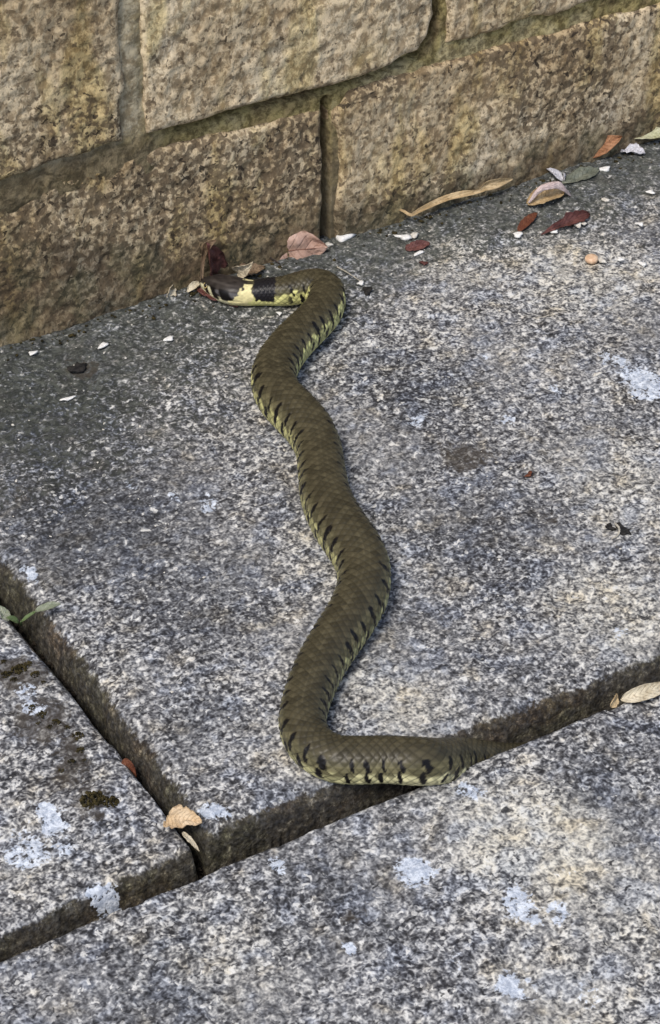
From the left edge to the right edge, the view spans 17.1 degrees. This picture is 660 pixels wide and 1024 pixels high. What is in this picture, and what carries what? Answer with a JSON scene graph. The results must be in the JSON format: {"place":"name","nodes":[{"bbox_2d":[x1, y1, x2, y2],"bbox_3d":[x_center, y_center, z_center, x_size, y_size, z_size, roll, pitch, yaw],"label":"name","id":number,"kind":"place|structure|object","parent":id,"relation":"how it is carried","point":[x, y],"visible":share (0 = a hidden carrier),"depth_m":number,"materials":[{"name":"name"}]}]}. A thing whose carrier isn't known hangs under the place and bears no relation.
{"place":"outdoors","nodes":[
{"label":"outdoors","id":0,"kind":"place"},
{"bbox_2d":[0,139,659,1023],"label":"pavement","id":1,"kind":"structure","parent":0,"point":[518,885],"depth_m":0.82,"materials":[{"name":"weathered granite"}]},
{"bbox_2d":[1,659,45,683],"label":"moss clump","id":2,"kind":"object","parent":1,"relation":"on","point":[17,667],"visible":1,"depth_m":0.81,"materials":[{"name":"green plant"}]},
{"bbox_2d":[29,350,37,355],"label":"stone chip","id":3,"kind":"object","parent":1,"relation":"on","point":[32,352],"visible":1,"depth_m":0.97,"materials":[{"name":"white stone"}]},
{"bbox_2d":[28,704,86,772],"bbox_3d":[-0.096,0.079,0.788,0.014,0.002,0.038,-15,41,-18],"label":"moss clump","id":4,"kind":"object","parent":1,"relation":"on","point":[41,712],"visible":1,"depth_m":0.79,"materials":[{"name":"green plant"}]},
{"bbox_2d":[59,395,76,400],"bbox_3d":[-0.113,-0.049,0.946,0.008,0.001,0.003,-20,43,-24],"label":"stone chip","id":5,"kind":"object","parent":1,"relation":"on","point":[68,398],"visible":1,"depth_m":0.94,"materials":[{"name":"white stone"}]},
{"bbox_2d":[67,362,86,372],"bbox_3d":[-0.111,-0.063,0.964,0.011,0.002,0.008,-20,43,-24],"label":"dirt crumb","id":6,"kind":"object","parent":1,"relation":"on","point":[78,367],"visible":1,"depth_m":0.96,"materials":[{"name":"black soil"}]},
{"bbox_2d":[79,790,119,808],"bbox_3d":[-0.080,0.100,0.761,0.014,0.004,0.009,15,41,18],"label":"moss clump","id":7,"kind":"object","parent":1,"relation":"on","point":[99,796],"visible":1,"depth_m":0.76,"materials":[{"name":"green plant"}]},
{"bbox_2d":[98,342,107,348],"bbox_3d":[-0.102,-0.074,0.977,0.006,0.001,0.004,-20,43,-24],"label":"stone chip","id":8,"kind":"object","parent":1,"relation":"on","point":[102,344],"visible":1,"depth_m":0.98,"materials":[{"name":"white stone"}]},
{"bbox_2d":[121,758,136,776],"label":"leaf","id":9,"kind":"object","parent":1,"relation":"on","point":[128,763],"visible":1,"depth_m":0.78,"materials":[{"name":"brown plant"}]},
{"bbox_2d":[163,335,172,340],"bbox_3d":[-0.072,-0.077,0.982,0.005,0.001,0.003,-20,43,-24],"label":"stone chip","id":10,"kind":"object","parent":1,"relation":"on","point":[169,338],"visible":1,"depth_m":0.98,"materials":[{"name":"white stone"}]},
{"bbox_2d":[166,285,176,297],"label":"leaf","id":11,"kind":"object","parent":1,"relation":"on","point":[172,292],"visible":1,"depth_m":1.01,"materials":[{"name":"beige plant"}]},
{"bbox_2d":[163,804,202,828],"bbox_3d":[-0.051,0.105,0.747,0.014,0.005,0.010,26,45,29],"label":"leaf","id":12,"kind":"object","parent":1,"relation":"on","point":[179,816],"visible":1,"depth_m":0.75,"materials":[{"name":"beige plant"}]},
{"bbox_2d":[182,832,198,850],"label":"leaf","id":13,"kind":"object","parent":1,"relation":"on","point":[187,837],"visible":1,"depth_m":0.74,"materials":[{"name":"beige plant"}]},
{"bbox_2d":[187,281,199,292],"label":"leaf","id":14,"kind":"object","parent":1,"relation":"on","point":[193,285],"visible":1,"depth_m":1.01,"materials":[{"name":"beige plant"}]},
{"bbox_2d":[200,239,215,280],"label":"leaf","id":15,"kind":"object","parent":1,"relation":"on","point":[204,249],"visible":1,"depth_m":1.01,"materials":[{"name":"brown plant"}]},
{"bbox_2d":[206,242,227,275],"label":"leaf","id":16,"kind":"object","parent":1,"relation":"on","point":[216,257],"visible":1,"depth_m":1.01,"materials":[{"name":"red plant"}]},
{"bbox_2d":[197,287,237,307],"bbox_3d":[-0.052,-0.099,1.008,0.024,0.003,0.010,27,46,30],"label":"leaf","id":17,"kind":"object","parent":1,"relation":"on","point":[200,290],"visible":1,"depth_m":1.01,"materials":[{"name":"red plant"}]},
{"bbox_2d":[232,261,252,277],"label":"leaf","id":18,"kind":"object","parent":1,"relation":"on","point":[242,271],"visible":1,"depth_m":1.01,"materials":[{"name":"beige plant"}]},
{"bbox_2d":[237,263,265,275],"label":"leaf","id":19,"kind":"object","parent":1,"relation":"on","point":[255,268],"visible":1,"depth_m":1.02,"materials":[{"name":"brown plant"}]},
{"bbox_2d":[280,231,327,259],"bbox_3d":[-0.018,-0.123,1.037,0.034,0.025,0.012,-3,38,-4],"label":"leaf","id":20,"kind":"object","parent":1,"relation":"on","point":[302,244],"visible":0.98,"depth_m":1.04,"materials":[{"name":"pink plant"}]},
{"bbox_2d":[0,143,659,373],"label":"dirt grit","id":21,"kind":"object","parent":1,"relation":"on","point":[279,267],"visible":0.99,"depth_m":1.04,"materials":[{"name":"soil"}]},
{"bbox_2d":[4,163,657,717],"bbox_3d":[0.070,-0.046,0.943,0.420,0.001,0.286,-20,43,-24],"label":"pale grit","id":22,"kind":"object","parent":1,"relation":"on","point":[378,399],"visible":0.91,"depth_m":0.93,"materials":[{"name":"white stone"}]},
{"bbox_2d":[335,234,356,241],"bbox_3d":[0.008,-0.132,1.050,0.011,0.002,0.006,-20,43,-24],"label":"stone chip","id":23,"kind":"object","parent":1,"relation":"on","point":[342,238],"visible":1,"depth_m":1.05,"materials":[{"name":"white stone"}]},
{"bbox_2d":[337,266,359,280],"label":"twig","id":24,"kind":"object","parent":1,"relation":"on","point":[346,272],"visible":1,"depth_m":1.02,"materials":[{"name":"beige wood"}]},
{"bbox_2d":[199,268,526,785],"bbox_3d":[0.032,-0.007,0.896,0.141,0.044,0.339,-5,38,-6],"label":"snake","id":25,"kind":"object","parent":1,"relation":"on","point":[295,413],"visible":0.92,"depth_m":0.83,"materials":[{"name":"brown"}]},
{"bbox_2d":[362,287,372,294],"bbox_3d":[0.018,-0.102,1.013,0.005,0.002,0.006,-20,43,-24],"label":"dirt crumb","id":26,"kind":"object","parent":1,"relation":"on","point":[367,290],"visible":1,"depth_m":1.01,"materials":[{"name":"black soil"}]},
{"bbox_2d":[393,234,411,240],"bbox_3d":[0.035,-0.132,1.051,0.008,0.002,0.008,-20,43,-24],"label":"stone chip","id":27,"kind":"object","parent":1,"relation":"on","point":[405,237],"visible":1,"depth_m":1.05,"materials":[{"name":"white stone"}]},
{"bbox_2d":[410,232,418,238],"bbox_3d":[0.041,-0.133,1.052,0.005,0.002,0.004,-20,43,-24],"label":"stone chip","id":28,"kind":"object","parent":1,"relation":"on","point":[414,235],"visible":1,"depth_m":1.05,"materials":[{"name":"white stone"}]},
{"bbox_2d":[405,240,429,250],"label":"leaf","id":29,"kind":"object","parent":1,"relation":"on","point":[417,245],"visible":1,"depth_m":1.04,"materials":[{"name":"red plant"}]},
{"bbox_2d":[414,250,423,255],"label":"stone chip","id":30,"kind":"object","parent":1,"relation":"on","point":[418,253],"visible":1,"depth_m":1.04,"materials":[{"name":"white stone"}]},
{"bbox_2d":[399,178,512,215],"bbox_3d":[0.062,-0.155,1.069,0.066,0.005,0.007,-20,43,-24],"label":"leaf","id":31,"kind":"object","parent":1,"relation":"on","point":[492,184],"visible":1,"depth_m":1.07,"materials":[{"name":"beige plant"}]},
{"bbox_2d":[512,231,522,237],"bbox_3d":[0.090,-0.133,1.052,0.005,0.002,0.005,-20,43,-24],"label":"stone chip","id":32,"kind":"object","parent":1,"relation":"on","point":[518,234],"visible":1,"depth_m":1.05,"materials":[{"name":"white stone"}]},
{"bbox_2d":[517,212,537,230],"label":"leaf","id":33,"kind":"object","parent":1,"relation":"on","point":[526,221],"visible":1,"depth_m":1.06,"materials":[{"name":"brown plant"}]},
{"bbox_2d":[524,471,531,476],"bbox_3d":[0.082,-0.015,0.903,0.005,0.001,0.003,-20,43,-24],"label":"dirt crumb","id":34,"kind":"object","parent":1,"relation":"on","point":[528,474],"visible":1,"depth_m":0.90,"materials":[{"name":"brown soil"}]},
{"bbox_2d":[526,181,570,205],"bbox_3d":[0.107,-0.157,1.074,0.024,0.011,0.009,-20,43,-24],"label":"leaf","id":35,"kind":"object","parent":1,"relation":"on","point":[545,193],"visible":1,"depth_m":1.07,"materials":[{"name":"beige plant"}]},
{"bbox_2d":[547,168,562,180],"bbox_3d":[0.112,-0.169,1.095,0.005,0.004,0.013,-20,43,-24],"label":"petal","id":36,"kind":"object","parent":1,"relation":"on","point":[556,173],"visible":1,"depth_m":1.09,"materials":[{"name":"white plant"}]},
{"bbox_2d":[541,210,589,234],"bbox_3d":[0.114,-0.140,1.058,0.031,0.006,0.007,-20,43,-24],"label":"leaf","id":37,"kind":"object","parent":1,"relation":"on","point":[572,218],"visible":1,"depth_m":1.06,"materials":[{"name":"red plant"}]},
{"bbox_2d":[574,222,581,227],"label":"stone chip","id":38,"kind":"object","parent":1,"relation":"on","point":[577,225],"visible":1,"depth_m":1.06,"materials":[{"name":"white stone"}]},
{"bbox_2d":[562,166,598,183],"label":"leaf","id":39,"kind":"object","parent":1,"relation":"on","point":[581,173],"visible":1,"depth_m":1.09,"materials":[{"name":"green plant"}]},
{"bbox_2d":[585,253,597,263],"bbox_3d":[0.123,-0.119,1.034,0.006,0.003,0.006,-20,43,-24],"label":"pebble","id":40,"kind":"object","parent":1,"relation":"on","point":[591,258],"visible":1,"depth_m":1.03,"materials":[{"name":"stone"}]},
{"bbox_2d":[598,258,606,262],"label":"stone chip","id":41,"kind":"object","parent":1,"relation":"on","point":[601,260],"visible":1,"depth_m":1.03,"materials":[{"name":"white stone"}]},
{"bbox_2d":[599,166,609,171],"bbox_3d":[0.138,-0.172,1.102,0.008,0.002,0.004,-20,43,-24],"label":"stone chip","id":42,"kind":"object","parent":1,"relation":"on","point":[605,168],"visible":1,"depth_m":1.10,"materials":[{"name":"white stone"}]},
{"bbox_2d":[593,135,622,157],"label":"leaf","id":43,"kind":"object","parent":1,"relation":"on","point":[611,142],"visible":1,"depth_m":1.11,"materials":[{"name":"brown plant"}]},
{"bbox_2d":[605,522,616,530],"bbox_3d":[0.111,0.006,0.876,0.004,0.001,0.005,-20,43,-24],"label":"dirt crumb","id":44,"kind":"object","parent":1,"relation":"on","point":[608,526],"visible":1,"depth_m":0.88,"materials":[{"name":"black soil"}]},
{"bbox_2d":[610,693,619,707],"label":"leaf","id":45,"kind":"object","parent":1,"relation":"on","point":[615,702],"visible":1,"depth_m":0.80,"materials":[{"name":"beige plant"}]},
{"bbox_2d":[611,523,620,538],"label":"twig","id":46,"kind":"object","parent":1,"relation":"on","point":[618,527],"visible":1,"depth_m":0.87,"materials":[{"name":"beige wood"}]},
{"bbox_2d":[616,522,634,535],"bbox_3d":[0.117,0.007,0.875,0.007,0.002,0.009,-20,43,-24],"label":"dirt crumb","id":47,"kind":"object","parent":1,"relation":"on","point":[624,531],"visible":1,"depth_m":0.87,"materials":[{"name":"black soil"}]},
{"bbox_2d":[620,143,644,154],"bbox_3d":[0.154,-0.184,1.116,0.013,0.004,0.010,8,39,10],"label":"petal","id":48,"kind":"object","parent":1,"relation":"on","point":[635,148],"visible":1,"depth_m":1.11,"materials":[{"name":"white plant"}]},
{"bbox_2d":[620,682,659,702],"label":"leaf","id":49,"kind":"object","parent":1,"relation":"on","point":[644,692],"visible":1,"depth_m":0.80,"materials":[{"name":"beige plant"}]},
{"bbox_2d":[638,261,645,267],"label":"stone chip","id":50,"kind":"object","parent":1,"relation":"on","point":[643,264],"visible":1,"depth_m":1.03,"materials":[{"name":"white stone"}]},
{"bbox_2d":[635,127,659,138],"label":"leaf","id":51,"kind":"object","parent":1,"relation":"on","point":[654,133],"visible":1,"depth_m":1.12,"materials":[{"name":"beige plant"}]},
{"label":"ground","id":52,"kind":"structure","parent":0,"visible":0},
{"bbox_2d":[0,598,203,879],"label":"joint grit","id":53,"kind":"object","parent":52,"relation":"on","point":[73,694],"visible":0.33,"depth_m":0.83,"materials":[{"name":"soil"}]},
{"bbox_2d":[0,601,60,625],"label":"seedling","id":54,"kind":"object","parent":53,"relation":"on","point":[5,615],"visible":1,"depth_m":0.83,"materials":[{"name":"green plant"}]},
{"bbox_2d":[0,0,659,346],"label":"stone wall","id":55,"kind":"structure","parent":52,"relation":"on","point":[149,149],"depth_m":0.99,"materials":[{"name":"stone"}]}
]}

